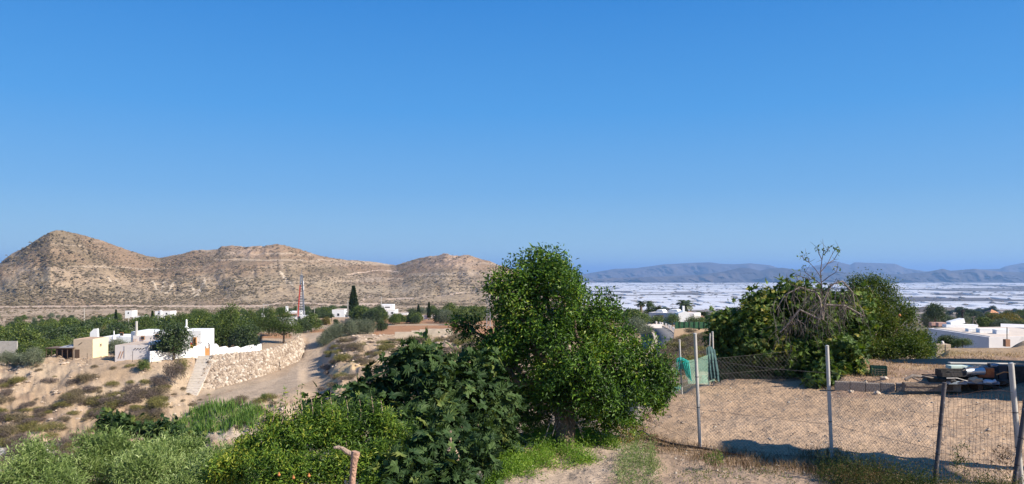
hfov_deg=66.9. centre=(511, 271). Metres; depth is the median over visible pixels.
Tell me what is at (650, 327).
olive tree
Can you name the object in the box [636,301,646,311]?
palm tree
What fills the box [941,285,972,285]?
greenhouse
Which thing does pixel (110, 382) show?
broom shrub
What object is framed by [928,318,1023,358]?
flat roof building
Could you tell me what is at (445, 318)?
olive tree
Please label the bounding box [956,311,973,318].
broadleaf tree
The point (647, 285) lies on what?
greenhouse
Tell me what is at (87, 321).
broadleaf tree
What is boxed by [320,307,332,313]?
broadleaf tree
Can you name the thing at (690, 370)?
dry shrub
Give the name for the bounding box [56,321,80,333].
broadleaf tree
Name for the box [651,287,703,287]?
greenhouse
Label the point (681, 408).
chain link fence
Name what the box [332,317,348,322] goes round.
yard wall
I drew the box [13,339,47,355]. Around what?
broadleaf tree
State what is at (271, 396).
broom shrub
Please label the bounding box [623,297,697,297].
greenhouse
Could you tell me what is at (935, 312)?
broadleaf tree
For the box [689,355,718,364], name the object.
heath shrub
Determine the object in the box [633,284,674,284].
greenhouse
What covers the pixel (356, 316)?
broadleaf tree
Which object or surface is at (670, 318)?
round bush
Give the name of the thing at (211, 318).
broadleaf tree
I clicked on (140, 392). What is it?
dry shrub
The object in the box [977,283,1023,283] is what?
greenhouse
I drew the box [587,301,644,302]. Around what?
greenhouse
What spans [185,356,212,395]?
garden steps
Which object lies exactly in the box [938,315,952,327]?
broadleaf tree
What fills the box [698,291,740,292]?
greenhouse
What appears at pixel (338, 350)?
broom shrub
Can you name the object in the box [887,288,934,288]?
greenhouse
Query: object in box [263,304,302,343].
pine tree
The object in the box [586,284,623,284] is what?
greenhouse
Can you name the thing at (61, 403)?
broom shrub
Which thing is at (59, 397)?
dry shrub
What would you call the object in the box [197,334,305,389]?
stone retaining wall
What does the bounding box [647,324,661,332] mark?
curb wall
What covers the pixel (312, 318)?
broadleaf tree
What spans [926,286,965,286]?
greenhouse
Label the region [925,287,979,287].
greenhouse
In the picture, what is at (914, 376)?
dead branch
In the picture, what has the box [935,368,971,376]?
black tray
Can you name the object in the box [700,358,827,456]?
chain link fence
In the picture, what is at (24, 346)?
broadleaf tree
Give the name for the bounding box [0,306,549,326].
flat scrub
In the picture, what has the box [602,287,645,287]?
greenhouse
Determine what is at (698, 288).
greenhouse
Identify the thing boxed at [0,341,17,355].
garden wall
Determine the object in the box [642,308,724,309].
greenhouse
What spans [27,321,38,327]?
broadleaf tree
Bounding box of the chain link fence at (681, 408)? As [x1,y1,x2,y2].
[641,357,699,444]
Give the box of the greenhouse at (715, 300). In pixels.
[697,300,731,301]
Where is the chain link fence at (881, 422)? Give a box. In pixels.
[832,373,932,481]
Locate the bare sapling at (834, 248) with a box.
[784,239,841,297]
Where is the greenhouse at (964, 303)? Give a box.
[943,303,986,304]
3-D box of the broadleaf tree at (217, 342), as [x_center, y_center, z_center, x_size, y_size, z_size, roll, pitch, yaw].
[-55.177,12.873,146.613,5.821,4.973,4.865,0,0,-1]
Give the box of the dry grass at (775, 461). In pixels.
[635,429,902,482]
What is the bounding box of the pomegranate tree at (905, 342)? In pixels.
[836,267,947,358]
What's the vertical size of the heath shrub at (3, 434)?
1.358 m
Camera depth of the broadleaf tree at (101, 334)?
147.19 m
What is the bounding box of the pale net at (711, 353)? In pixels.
[706,346,720,382]
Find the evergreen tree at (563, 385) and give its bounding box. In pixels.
[438,242,684,446]
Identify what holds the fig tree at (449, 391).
on the ground at (305, 371)
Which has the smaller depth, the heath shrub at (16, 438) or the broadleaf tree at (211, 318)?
the heath shrub at (16, 438)
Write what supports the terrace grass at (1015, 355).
on the ground at (305, 371)
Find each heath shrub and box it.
[0,377,11,382]
[0,388,12,395]
[0,430,11,437]
[2,434,32,445]
[3,440,23,455]
[12,431,24,438]
[16,402,31,408]
[18,417,35,424]
[33,406,44,411]
[40,377,59,382]
[47,435,75,444]
[65,379,77,384]
[84,384,95,391]
[89,409,102,417]
[95,393,124,404]
[117,393,140,404]
[119,383,142,393]
[123,394,141,401]
[126,387,149,395]
[129,406,147,413]
[138,390,161,397]
[145,388,158,395]
[148,407,163,414]
[149,375,168,383]
[152,379,172,386]
[319,363,331,370]
[337,341,357,347]
[442,345,458,351]
[684,341,708,348]
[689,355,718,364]
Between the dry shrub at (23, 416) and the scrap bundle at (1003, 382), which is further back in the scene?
the dry shrub at (23, 416)
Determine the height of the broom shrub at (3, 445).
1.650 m
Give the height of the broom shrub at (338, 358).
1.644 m
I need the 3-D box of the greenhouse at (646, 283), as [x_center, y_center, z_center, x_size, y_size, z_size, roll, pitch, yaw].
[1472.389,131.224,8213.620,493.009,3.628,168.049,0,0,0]
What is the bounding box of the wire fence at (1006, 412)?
[933,390,1019,483]
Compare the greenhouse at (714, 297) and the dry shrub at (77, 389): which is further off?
the greenhouse at (714, 297)
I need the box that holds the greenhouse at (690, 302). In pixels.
[657,301,719,302]
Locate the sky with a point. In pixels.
(620, 134)
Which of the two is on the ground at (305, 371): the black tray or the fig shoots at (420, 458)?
the fig shoots at (420, 458)
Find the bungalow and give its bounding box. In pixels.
[648,309,700,323]
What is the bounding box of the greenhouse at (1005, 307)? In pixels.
[981,307,1023,307]
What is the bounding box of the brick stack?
[933,341,950,356]
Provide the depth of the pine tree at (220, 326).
136.13 m
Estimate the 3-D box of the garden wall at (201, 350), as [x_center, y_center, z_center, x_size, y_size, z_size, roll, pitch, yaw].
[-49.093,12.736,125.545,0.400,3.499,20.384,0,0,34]
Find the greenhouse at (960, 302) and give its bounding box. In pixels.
[917,301,1007,302]
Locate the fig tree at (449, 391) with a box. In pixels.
[335,327,534,476]
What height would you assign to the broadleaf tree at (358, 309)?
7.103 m
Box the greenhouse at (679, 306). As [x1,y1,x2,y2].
[662,305,712,306]
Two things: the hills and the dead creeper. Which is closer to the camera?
the dead creeper
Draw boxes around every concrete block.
[834,381,849,390]
[850,381,864,391]
[865,382,879,391]
[880,382,894,392]
[896,383,903,391]
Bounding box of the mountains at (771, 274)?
[584,268,1023,281]
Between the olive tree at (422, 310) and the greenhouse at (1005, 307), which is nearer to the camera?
the olive tree at (422, 310)
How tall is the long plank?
0.052 m
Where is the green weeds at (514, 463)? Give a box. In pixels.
[477,419,627,483]
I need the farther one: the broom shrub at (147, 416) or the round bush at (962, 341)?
the broom shrub at (147, 416)
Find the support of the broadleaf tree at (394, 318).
on the ground at (305, 371)
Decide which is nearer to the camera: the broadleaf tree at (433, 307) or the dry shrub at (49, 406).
the dry shrub at (49, 406)
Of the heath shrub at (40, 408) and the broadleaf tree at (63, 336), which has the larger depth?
the broadleaf tree at (63, 336)
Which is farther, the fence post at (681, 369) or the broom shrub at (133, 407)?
the broom shrub at (133, 407)
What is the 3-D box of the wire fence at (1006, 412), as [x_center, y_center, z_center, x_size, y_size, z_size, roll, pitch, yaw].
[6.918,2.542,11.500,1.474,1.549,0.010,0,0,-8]
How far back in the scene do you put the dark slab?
19.80 m
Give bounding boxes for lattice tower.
[298,275,304,315]
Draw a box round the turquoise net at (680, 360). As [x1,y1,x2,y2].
[675,357,691,389]
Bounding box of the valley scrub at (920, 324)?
[639,310,956,334]
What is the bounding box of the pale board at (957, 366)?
[946,365,972,367]
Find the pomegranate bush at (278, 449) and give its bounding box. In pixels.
[193,384,418,483]
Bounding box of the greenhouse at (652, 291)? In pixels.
[630,291,674,292]
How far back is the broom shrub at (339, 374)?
109.27 m
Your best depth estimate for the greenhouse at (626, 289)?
5438.93 m
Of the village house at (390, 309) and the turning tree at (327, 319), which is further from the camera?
the village house at (390, 309)
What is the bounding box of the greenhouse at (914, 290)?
[898,290,930,290]
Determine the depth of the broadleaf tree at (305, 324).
171.51 m
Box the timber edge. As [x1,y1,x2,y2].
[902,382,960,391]
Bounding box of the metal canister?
[962,367,985,374]
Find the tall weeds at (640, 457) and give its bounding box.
[607,421,673,483]
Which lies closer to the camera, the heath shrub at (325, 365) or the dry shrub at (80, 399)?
the dry shrub at (80, 399)
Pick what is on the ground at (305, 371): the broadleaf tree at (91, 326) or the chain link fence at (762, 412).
the broadleaf tree at (91, 326)
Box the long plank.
[947,362,1014,363]
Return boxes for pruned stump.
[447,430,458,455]
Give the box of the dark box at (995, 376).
[937,371,997,379]
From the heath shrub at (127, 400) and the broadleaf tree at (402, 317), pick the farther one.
the broadleaf tree at (402, 317)
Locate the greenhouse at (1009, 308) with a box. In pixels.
[997,308,1022,309]
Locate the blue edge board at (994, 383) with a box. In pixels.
[946,381,999,384]
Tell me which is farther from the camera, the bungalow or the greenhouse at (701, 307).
the greenhouse at (701, 307)
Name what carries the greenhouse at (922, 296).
on the ground at (305, 371)
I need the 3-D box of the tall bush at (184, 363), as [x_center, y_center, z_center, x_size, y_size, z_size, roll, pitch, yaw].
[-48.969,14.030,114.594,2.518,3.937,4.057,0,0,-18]
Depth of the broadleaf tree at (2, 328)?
160.52 m
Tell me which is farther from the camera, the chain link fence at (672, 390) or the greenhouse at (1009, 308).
the greenhouse at (1009, 308)
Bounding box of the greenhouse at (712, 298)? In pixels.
[694,298,731,298]
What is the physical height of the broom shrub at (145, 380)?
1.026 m
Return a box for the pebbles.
[508,371,1023,483]
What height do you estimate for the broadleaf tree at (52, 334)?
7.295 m
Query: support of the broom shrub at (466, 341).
on the ground at (305, 371)
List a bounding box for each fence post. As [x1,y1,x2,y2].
[679,339,682,393]
[693,333,701,446]
[708,334,710,384]
[712,331,714,385]
[825,345,833,458]
[933,382,946,483]
[1008,362,1023,483]
[1012,399,1023,483]
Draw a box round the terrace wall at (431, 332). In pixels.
[395,328,452,339]
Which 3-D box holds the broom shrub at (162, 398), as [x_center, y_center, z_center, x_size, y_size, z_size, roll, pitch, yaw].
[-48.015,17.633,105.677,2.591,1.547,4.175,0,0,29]
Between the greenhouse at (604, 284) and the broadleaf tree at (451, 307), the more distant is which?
the greenhouse at (604, 284)
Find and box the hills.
[0,230,616,314]
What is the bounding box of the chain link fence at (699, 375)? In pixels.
[683,359,712,391]
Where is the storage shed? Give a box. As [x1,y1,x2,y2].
[73,337,107,358]
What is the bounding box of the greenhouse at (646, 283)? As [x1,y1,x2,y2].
[626,283,670,283]
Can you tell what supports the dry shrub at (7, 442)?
on the ground at (305, 371)
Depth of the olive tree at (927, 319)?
209.91 m
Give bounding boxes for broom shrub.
[0,382,14,387]
[0,437,11,447]
[8,375,27,382]
[10,425,28,432]
[20,407,32,411]
[20,420,41,428]
[35,424,48,432]
[36,421,66,431]
[40,432,59,438]
[54,400,72,406]
[66,410,80,414]
[82,397,107,407]
[103,380,119,385]
[104,398,120,408]
[128,403,140,410]
[135,413,162,421]
[140,378,151,383]
[145,396,164,406]
[149,394,169,405]
[150,399,170,408]
[251,396,266,403]
[266,392,279,399]
[331,348,342,353]
[333,353,352,359]
[333,372,347,376]
[334,354,346,361]
[372,343,395,349]
[373,340,391,344]
[452,338,469,343]
[666,341,689,347]
[685,355,706,365]
[686,345,707,351]
[686,353,706,363]
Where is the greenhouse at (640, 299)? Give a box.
[614,299,666,300]
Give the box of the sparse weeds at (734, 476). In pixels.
[670,459,854,483]
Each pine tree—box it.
[138,316,158,330]
[167,311,191,326]
[189,309,200,318]
[192,307,210,319]
[202,302,252,347]
[244,307,259,327]
[252,306,280,335]
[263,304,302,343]
[643,302,655,312]
[1015,309,1023,317]
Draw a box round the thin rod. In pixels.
[967,383,1001,388]
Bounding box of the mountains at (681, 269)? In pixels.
[572,261,1023,278]
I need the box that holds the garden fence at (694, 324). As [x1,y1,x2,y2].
[675,321,709,328]
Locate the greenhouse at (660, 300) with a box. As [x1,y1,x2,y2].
[637,300,693,301]
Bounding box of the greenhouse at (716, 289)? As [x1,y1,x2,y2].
[690,289,742,289]
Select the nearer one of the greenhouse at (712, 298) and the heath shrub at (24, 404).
the heath shrub at (24, 404)
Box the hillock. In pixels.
[901,306,982,314]
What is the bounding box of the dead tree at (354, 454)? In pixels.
[334,445,359,483]
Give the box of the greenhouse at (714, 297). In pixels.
[698,297,731,297]
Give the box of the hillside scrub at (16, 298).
[0,231,621,308]
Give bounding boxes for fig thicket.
[694,268,889,382]
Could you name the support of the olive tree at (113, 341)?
on the ground at (305, 371)
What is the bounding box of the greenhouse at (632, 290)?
[608,290,658,290]
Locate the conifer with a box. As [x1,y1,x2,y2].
[346,285,358,314]
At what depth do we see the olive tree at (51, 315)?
427.78 m
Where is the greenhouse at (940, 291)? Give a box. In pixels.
[902,291,972,292]
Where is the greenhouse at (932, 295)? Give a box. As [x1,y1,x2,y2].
[913,295,952,295]
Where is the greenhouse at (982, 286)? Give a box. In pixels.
[966,286,998,286]
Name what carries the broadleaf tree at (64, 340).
on the ground at (305, 371)
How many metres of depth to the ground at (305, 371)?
19.25 m
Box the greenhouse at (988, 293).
[963,293,1010,293]
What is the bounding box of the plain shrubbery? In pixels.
[592,283,1023,311]
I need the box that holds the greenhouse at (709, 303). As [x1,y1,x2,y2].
[694,303,726,304]
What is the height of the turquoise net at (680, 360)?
0.932 m
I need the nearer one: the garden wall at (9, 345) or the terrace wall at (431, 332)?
the garden wall at (9, 345)
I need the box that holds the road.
[650,326,673,353]
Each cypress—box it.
[114,309,117,319]
[427,302,430,317]
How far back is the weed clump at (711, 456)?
12.69 m
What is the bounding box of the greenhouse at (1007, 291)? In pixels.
[991,291,1023,291]
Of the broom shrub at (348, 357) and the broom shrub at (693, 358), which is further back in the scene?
the broom shrub at (348, 357)
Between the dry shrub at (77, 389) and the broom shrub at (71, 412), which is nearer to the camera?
the broom shrub at (71, 412)
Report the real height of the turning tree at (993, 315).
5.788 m
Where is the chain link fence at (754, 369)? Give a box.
[715,349,799,384]
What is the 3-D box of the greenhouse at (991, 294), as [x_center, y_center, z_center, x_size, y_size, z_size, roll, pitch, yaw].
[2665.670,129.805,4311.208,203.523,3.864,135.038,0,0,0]
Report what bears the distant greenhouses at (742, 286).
on the ground at (305, 371)
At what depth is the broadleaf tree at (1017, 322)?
166.91 m
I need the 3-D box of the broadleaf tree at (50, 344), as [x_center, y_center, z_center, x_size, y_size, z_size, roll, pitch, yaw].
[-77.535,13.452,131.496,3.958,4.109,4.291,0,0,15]
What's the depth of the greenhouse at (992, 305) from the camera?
2745.87 m
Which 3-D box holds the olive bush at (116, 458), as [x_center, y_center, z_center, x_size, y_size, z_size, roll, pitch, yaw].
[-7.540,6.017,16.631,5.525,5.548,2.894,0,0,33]
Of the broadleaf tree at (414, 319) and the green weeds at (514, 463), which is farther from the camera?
the broadleaf tree at (414, 319)
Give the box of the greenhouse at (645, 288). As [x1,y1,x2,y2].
[618,288,673,288]
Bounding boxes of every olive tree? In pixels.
[0,350,17,364]
[9,352,24,364]
[15,345,46,367]
[47,312,55,317]
[104,340,131,356]
[108,336,121,353]
[316,333,332,345]
[320,324,341,340]
[334,321,352,337]
[336,317,359,336]
[353,318,368,334]
[359,317,376,333]
[420,306,426,313]
[437,308,452,323]
[619,315,653,338]
[641,323,653,336]
[924,316,941,327]
[959,315,971,323]
[987,319,1013,326]
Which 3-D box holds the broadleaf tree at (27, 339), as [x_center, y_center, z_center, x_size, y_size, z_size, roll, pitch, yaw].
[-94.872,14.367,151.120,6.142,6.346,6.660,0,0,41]
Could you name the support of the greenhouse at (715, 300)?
on the ground at (305, 371)
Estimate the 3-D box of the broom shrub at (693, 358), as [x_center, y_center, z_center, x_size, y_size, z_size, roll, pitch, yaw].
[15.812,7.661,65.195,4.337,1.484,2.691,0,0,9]
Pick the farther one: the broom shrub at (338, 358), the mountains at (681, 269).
the mountains at (681, 269)
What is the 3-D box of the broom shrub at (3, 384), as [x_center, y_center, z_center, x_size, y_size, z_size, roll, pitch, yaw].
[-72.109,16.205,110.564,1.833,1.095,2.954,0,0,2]
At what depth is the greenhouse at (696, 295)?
4080.16 m
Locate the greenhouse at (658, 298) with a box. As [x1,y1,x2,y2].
[624,298,688,299]
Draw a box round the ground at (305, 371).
[0,279,1023,483]
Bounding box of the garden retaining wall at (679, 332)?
[673,328,707,338]
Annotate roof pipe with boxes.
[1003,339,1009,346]
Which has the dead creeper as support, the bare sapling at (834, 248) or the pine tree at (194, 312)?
the bare sapling at (834, 248)
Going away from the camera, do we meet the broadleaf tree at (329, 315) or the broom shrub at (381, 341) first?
the broom shrub at (381, 341)
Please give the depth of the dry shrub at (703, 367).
62.98 m
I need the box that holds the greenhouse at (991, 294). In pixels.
[966,294,1013,294]
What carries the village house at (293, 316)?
on the ground at (305, 371)
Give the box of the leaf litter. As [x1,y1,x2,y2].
[575,424,660,445]
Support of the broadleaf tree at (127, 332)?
on the ground at (305, 371)
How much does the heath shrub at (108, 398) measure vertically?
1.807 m
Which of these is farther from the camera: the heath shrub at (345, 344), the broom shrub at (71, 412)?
the heath shrub at (345, 344)
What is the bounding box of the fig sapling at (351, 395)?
[297,382,370,483]
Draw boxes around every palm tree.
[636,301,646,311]
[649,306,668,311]
[676,300,689,311]
[686,300,693,311]
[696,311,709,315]
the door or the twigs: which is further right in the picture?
the twigs
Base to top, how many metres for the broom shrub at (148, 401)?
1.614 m
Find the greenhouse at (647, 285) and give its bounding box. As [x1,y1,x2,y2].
[629,285,670,285]
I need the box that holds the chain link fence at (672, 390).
[640,362,681,412]
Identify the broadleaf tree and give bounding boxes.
[0,324,12,340]
[1,330,14,340]
[4,331,39,347]
[5,319,34,329]
[5,321,16,325]
[8,326,43,346]
[12,340,43,356]
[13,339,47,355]
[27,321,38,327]
[33,319,48,326]
[34,322,54,333]
[36,338,51,345]
[42,323,80,339]
[45,339,65,355]
[45,339,66,354]
[51,317,82,330]
[53,336,72,344]
[54,316,71,323]
[54,334,75,342]
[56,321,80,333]
[74,325,95,334]
[74,331,89,337]
[75,316,102,328]
[78,320,99,331]
[91,317,114,325]
[99,328,119,336]
[104,313,113,318]
[104,321,134,334]
[117,320,133,328]
[122,328,132,333]
[128,316,147,329]
[149,313,163,319]
[150,318,199,359]
[153,312,175,326]
[160,315,185,324]
[180,314,207,327]
[195,313,237,344]
[214,336,227,345]
[223,312,263,344]
[224,322,261,347]
[295,317,312,332]
[301,312,323,330]
[312,307,321,313]
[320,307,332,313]
[325,312,334,321]
[348,304,370,320]
[352,308,371,319]
[361,306,384,321]
[375,319,388,330]
[381,308,389,319]
[388,312,400,324]
[395,312,406,323]
[407,307,416,314]
[410,315,420,323]
[426,305,437,314]
[431,308,445,322]
[442,303,460,313]
[450,306,474,322]
[468,304,485,323]
[480,306,489,316]
[617,307,650,323]
[636,311,654,322]
[919,303,948,321]
[920,317,940,327]
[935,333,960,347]
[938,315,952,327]
[956,307,967,316]
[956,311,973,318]
[965,308,980,317]
[967,315,994,326]
[978,320,990,326]
[988,305,996,310]
[1001,310,1017,317]
[1011,320,1021,323]
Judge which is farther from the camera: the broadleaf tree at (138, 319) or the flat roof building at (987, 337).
the broadleaf tree at (138, 319)
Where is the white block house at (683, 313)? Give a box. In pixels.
[674,306,689,323]
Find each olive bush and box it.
[0,429,92,483]
[56,422,250,483]
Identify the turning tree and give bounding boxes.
[322,316,331,324]
[984,312,1004,319]
[992,314,1017,321]
[997,312,1023,321]
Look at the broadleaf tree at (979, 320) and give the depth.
144.94 m
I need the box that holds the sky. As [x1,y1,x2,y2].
[0,0,1023,271]
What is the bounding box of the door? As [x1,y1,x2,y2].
[75,349,79,357]
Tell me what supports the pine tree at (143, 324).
on the ground at (305, 371)
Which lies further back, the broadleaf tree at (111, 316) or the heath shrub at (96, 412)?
the broadleaf tree at (111, 316)
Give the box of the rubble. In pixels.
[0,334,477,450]
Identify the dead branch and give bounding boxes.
[904,374,937,382]
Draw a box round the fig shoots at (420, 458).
[367,420,505,483]
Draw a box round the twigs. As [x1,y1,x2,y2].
[624,373,1023,483]
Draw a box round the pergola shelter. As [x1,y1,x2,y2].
[45,345,73,359]
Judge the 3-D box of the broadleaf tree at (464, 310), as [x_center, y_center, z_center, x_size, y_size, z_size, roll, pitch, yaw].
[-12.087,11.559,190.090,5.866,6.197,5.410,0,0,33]
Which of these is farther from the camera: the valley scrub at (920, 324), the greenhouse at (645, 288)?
the greenhouse at (645, 288)
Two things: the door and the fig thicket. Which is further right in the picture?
the fig thicket
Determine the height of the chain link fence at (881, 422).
1.560 m
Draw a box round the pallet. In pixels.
[922,374,1009,389]
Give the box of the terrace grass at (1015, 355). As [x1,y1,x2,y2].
[809,350,1023,389]
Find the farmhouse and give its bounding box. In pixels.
[90,319,213,361]
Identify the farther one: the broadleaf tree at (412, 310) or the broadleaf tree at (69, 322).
the broadleaf tree at (412, 310)
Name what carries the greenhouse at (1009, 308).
on the ground at (305, 371)
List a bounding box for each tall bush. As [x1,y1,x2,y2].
[161,355,188,382]
[174,356,189,377]
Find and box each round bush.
[135,358,151,371]
[650,314,666,324]
[663,312,680,326]
[682,314,704,321]
[951,337,975,347]
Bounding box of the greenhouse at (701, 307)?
[667,307,733,308]
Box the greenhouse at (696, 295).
[674,295,720,295]
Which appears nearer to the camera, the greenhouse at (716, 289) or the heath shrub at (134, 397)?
the heath shrub at (134, 397)
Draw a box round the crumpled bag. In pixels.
[983,379,996,383]
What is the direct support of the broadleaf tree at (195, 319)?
on the ground at (305, 371)
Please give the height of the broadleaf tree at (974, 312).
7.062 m
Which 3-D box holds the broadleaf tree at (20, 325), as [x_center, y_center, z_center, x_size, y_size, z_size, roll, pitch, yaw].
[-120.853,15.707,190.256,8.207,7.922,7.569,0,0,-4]
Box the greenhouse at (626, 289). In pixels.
[608,289,643,289]
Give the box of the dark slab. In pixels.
[987,363,1006,378]
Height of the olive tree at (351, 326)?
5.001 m
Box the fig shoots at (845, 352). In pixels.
[798,329,875,388]
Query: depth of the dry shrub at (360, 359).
115.76 m
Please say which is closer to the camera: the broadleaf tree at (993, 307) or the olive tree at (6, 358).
the olive tree at (6, 358)
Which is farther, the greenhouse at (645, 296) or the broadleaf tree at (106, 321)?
the greenhouse at (645, 296)
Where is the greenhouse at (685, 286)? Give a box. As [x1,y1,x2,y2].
[662,286,707,286]
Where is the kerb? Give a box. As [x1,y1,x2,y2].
[646,325,673,353]
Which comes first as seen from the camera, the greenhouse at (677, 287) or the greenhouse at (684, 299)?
the greenhouse at (684, 299)
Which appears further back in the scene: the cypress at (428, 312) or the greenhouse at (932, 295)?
the greenhouse at (932, 295)
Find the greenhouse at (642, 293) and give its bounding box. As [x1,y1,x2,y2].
[612,293,671,293]
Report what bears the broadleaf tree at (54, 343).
on the ground at (305, 371)
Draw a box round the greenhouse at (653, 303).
[628,303,675,304]
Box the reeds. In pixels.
[169,395,267,436]
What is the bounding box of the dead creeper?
[762,279,870,366]
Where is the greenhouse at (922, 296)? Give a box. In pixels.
[889,296,948,296]
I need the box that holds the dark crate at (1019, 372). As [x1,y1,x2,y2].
[1003,363,1023,383]
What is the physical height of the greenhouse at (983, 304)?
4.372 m
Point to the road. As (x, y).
(666, 333)
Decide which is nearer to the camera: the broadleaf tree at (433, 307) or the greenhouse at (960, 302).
the broadleaf tree at (433, 307)
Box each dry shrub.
[0,394,16,404]
[0,423,20,435]
[5,439,22,444]
[6,411,30,421]
[43,403,58,410]
[54,393,78,401]
[56,415,70,420]
[60,392,83,401]
[65,397,82,403]
[66,387,84,392]
[70,394,95,404]
[72,371,99,380]
[92,403,112,410]
[96,390,120,398]
[122,390,144,399]
[133,389,150,395]
[149,407,166,416]
[150,385,171,394]
[236,394,249,399]
[337,336,354,342]
[343,373,356,379]
[346,343,363,349]
[356,357,366,362]
[657,346,678,353]
[673,351,703,359]
[673,363,700,374]
[681,348,701,353]
[683,327,698,333]
[686,336,703,344]
[693,361,707,371]
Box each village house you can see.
[125,310,136,317]
[155,310,175,317]
[277,306,302,324]
[332,308,346,316]
[381,304,397,316]
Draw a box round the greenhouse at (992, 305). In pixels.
[965,305,1023,306]
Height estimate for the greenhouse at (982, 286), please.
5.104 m
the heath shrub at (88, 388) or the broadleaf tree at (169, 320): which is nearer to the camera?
the heath shrub at (88, 388)
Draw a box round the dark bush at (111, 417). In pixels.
[91,407,210,482]
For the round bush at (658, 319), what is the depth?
210.72 m
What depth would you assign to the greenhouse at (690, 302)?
3161.66 m
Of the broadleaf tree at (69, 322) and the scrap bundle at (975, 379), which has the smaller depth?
the scrap bundle at (975, 379)
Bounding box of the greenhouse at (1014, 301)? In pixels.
[1004,301,1023,302]
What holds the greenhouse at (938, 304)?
on the ground at (305, 371)
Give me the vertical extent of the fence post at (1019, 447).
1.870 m
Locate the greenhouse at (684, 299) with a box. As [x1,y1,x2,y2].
[668,299,695,300]
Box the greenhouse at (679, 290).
[661,290,698,290]
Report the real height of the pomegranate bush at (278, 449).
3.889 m
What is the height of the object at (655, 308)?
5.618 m
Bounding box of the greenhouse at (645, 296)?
[618,296,670,296]
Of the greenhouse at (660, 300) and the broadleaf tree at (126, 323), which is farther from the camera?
the greenhouse at (660, 300)
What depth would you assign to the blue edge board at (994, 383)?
19.45 m
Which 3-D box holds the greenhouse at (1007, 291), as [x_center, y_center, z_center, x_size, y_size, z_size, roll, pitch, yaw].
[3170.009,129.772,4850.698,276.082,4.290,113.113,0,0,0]
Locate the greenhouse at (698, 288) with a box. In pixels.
[677,288,717,288]
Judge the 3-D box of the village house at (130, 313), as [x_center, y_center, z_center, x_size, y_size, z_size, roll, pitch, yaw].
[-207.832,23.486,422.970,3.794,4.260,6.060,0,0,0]
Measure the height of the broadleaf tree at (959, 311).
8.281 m
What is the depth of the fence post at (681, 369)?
20.58 m
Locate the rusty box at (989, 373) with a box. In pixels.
[977,367,993,377]
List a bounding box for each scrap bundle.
[967,376,982,382]
[998,379,1009,384]
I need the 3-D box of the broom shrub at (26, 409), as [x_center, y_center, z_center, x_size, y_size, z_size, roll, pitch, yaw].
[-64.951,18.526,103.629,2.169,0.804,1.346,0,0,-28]
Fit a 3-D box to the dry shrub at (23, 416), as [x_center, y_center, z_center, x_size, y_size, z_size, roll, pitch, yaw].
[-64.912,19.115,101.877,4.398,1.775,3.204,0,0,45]
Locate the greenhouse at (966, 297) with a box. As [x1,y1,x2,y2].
[939,296,996,297]
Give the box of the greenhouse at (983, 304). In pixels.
[962,304,1000,304]
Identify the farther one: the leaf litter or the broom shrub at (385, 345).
the broom shrub at (385, 345)
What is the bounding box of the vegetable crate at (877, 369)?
[870,365,886,375]
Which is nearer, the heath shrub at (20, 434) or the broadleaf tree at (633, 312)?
the heath shrub at (20, 434)
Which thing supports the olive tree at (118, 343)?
on the ground at (305, 371)
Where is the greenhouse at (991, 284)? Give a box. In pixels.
[971,284,1010,284]
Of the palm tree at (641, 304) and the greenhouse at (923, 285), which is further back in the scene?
the greenhouse at (923, 285)
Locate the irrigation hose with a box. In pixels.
[640,430,744,455]
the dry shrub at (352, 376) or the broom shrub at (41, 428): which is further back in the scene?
the dry shrub at (352, 376)
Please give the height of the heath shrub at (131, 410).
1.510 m
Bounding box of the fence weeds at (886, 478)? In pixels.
[806,440,1023,483]
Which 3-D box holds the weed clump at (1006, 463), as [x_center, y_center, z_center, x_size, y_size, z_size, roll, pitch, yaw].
[7.396,2.949,11.697,0.349,0.657,0.413,0,0,-38]
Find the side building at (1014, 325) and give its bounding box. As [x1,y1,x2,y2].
[1001,324,1023,328]
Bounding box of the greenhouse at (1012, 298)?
[996,298,1023,299]
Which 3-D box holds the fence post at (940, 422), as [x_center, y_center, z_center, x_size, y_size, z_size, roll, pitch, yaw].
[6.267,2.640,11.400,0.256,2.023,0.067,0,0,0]
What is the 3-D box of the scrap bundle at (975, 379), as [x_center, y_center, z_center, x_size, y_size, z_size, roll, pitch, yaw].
[11.658,2.730,19.502,0.347,0.167,0.211,0,0,0]
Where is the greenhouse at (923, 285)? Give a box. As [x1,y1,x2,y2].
[907,285,940,285]
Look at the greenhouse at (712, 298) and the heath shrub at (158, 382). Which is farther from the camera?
the greenhouse at (712, 298)
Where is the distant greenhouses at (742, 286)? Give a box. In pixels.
[582,283,1023,306]
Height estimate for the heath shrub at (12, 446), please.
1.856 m
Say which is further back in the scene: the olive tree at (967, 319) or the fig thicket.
the olive tree at (967, 319)
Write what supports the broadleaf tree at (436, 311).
on the ground at (305, 371)
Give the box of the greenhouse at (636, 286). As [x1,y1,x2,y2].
[611,286,659,286]
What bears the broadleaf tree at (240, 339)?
on the ground at (305, 371)
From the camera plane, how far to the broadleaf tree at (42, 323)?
210.88 m
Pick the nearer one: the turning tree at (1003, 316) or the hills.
the turning tree at (1003, 316)
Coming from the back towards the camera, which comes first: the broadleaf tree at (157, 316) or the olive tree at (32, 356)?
the broadleaf tree at (157, 316)
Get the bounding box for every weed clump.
[639,410,654,425]
[642,430,666,446]
[700,449,726,470]
[949,443,971,481]
[986,444,1013,481]
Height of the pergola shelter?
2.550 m
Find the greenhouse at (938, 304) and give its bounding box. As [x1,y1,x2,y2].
[910,304,964,305]
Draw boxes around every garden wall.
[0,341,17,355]
[149,339,260,361]
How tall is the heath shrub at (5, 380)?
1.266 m

